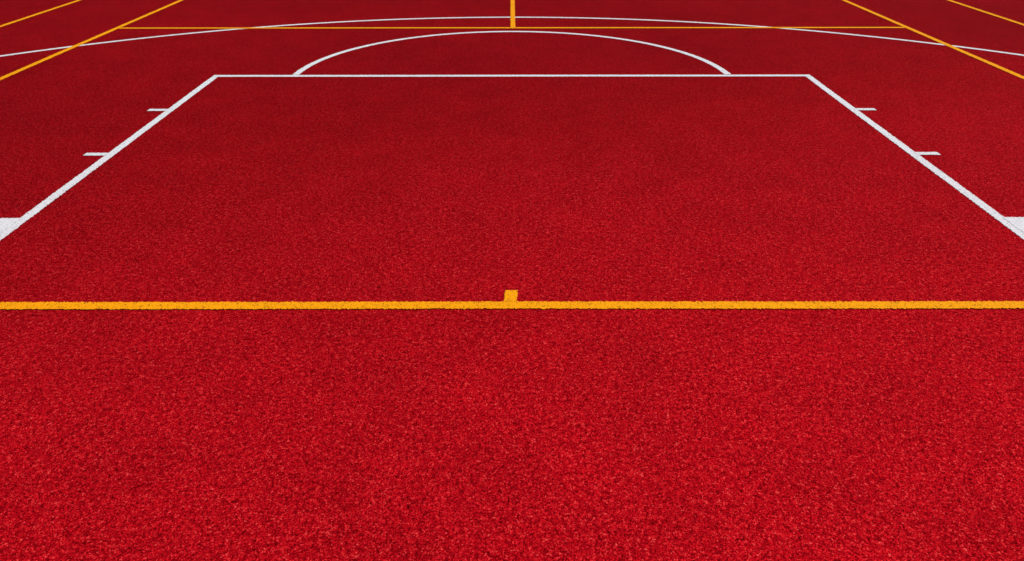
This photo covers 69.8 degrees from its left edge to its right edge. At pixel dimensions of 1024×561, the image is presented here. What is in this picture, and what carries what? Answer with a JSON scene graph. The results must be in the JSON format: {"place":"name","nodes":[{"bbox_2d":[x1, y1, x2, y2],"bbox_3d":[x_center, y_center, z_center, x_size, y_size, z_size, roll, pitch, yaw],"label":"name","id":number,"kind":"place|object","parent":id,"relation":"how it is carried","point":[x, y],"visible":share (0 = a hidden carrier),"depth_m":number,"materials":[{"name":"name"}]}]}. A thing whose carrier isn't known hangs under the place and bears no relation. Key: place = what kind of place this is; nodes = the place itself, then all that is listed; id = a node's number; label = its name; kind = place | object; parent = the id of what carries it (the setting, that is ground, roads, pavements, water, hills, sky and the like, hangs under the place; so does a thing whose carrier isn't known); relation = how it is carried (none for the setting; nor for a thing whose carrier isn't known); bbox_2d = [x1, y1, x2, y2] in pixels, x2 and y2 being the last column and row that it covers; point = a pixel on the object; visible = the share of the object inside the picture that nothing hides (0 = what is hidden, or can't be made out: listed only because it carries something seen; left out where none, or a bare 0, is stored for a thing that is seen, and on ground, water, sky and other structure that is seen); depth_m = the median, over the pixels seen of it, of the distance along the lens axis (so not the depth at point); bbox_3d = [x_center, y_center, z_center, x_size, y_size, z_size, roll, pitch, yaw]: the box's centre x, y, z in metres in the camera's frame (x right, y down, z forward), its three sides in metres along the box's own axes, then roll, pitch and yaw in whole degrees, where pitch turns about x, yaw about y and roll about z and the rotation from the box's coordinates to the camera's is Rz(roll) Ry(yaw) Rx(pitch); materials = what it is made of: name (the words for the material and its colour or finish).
{"place":"outdoors","nodes":[
{"label":"outdoors","id":0,"kind":"place"},
{"bbox_2d":[0,0,1023,560],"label":"rubber sports court","id":1,"kind":"object","parent":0,"point":[624,170],"depth_m":3.11,"materials":[{"name":"red rubber"}]},
{"bbox_2d":[0,0,79,26],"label":"yellow touch line marking","id":2,"kind":"object","parent":1,"relation":"on","point":[37,13],"visible":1,"depth_m":8.36,"materials":[{"name":"paint"}]},
{"bbox_2d":[0,0,182,79],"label":"yellow side line marking","id":3,"kind":"object","parent":1,"relation":"on","point":[55,54],"visible":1,"depth_m":7.06,"materials":[{"name":"paint"}]},
{"bbox_2d":[119,0,903,28],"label":"yellow centre line marking","id":4,"kind":"object","parent":1,"relation":"on","point":[512,13],"visible":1,"depth_m":7.71,"materials":[{"name":"paint"}]},
{"bbox_2d":[0,290,1023,309],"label":"yellow goal line marking","id":5,"kind":"object","parent":1,"relation":"on","point":[510,299],"visible":1,"depth_m":2.94,"materials":[{"name":"paint"}]},
{"bbox_2d":[0,74,1023,239],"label":"free throw lane marking","id":6,"kind":"object","parent":1,"relation":"on","point":[129,140],"visible":1,"depth_m":4.67,"materials":[{"name":"white paint"}]},
{"bbox_2d":[0,17,1023,56],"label":"three point line marking","id":7,"kind":"object","parent":1,"relation":"on","point":[516,17],"visible":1,"depth_m":7.66,"materials":[{"name":"white paint"}]},
{"bbox_2d":[0,108,1023,232],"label":"lane rebound marking","id":8,"kind":"object","parent":1,"relation":"on","point":[6,223],"visible":1,"depth_m":3.64,"materials":[{"name":"white paint"}]},
{"bbox_2d":[293,31,730,74],"bbox_3d":[-0.002,-2.136,6.811,3.623,0.001,1.751,0,30,0],"label":"free throw semicircle marking","id":9,"kind":"object","parent":1,"relation":"on","point":[721,69],"visible":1,"depth_m":6.95,"materials":[{"name":"white paint"}]},
{"bbox_2d":[843,0,1023,78],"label":"yellow side line marking","id":10,"kind":"object","parent":1,"relation":"on","point":[967,53],"visible":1,"depth_m":7.03,"materials":[{"name":"paint"}]},
{"bbox_2d":[948,0,1023,24],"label":"yellow touch line marking","id":11,"kind":"object","parent":1,"relation":"on","point":[986,12],"visible":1,"depth_m":8.43,"materials":[{"name":"paint"}]}
]}

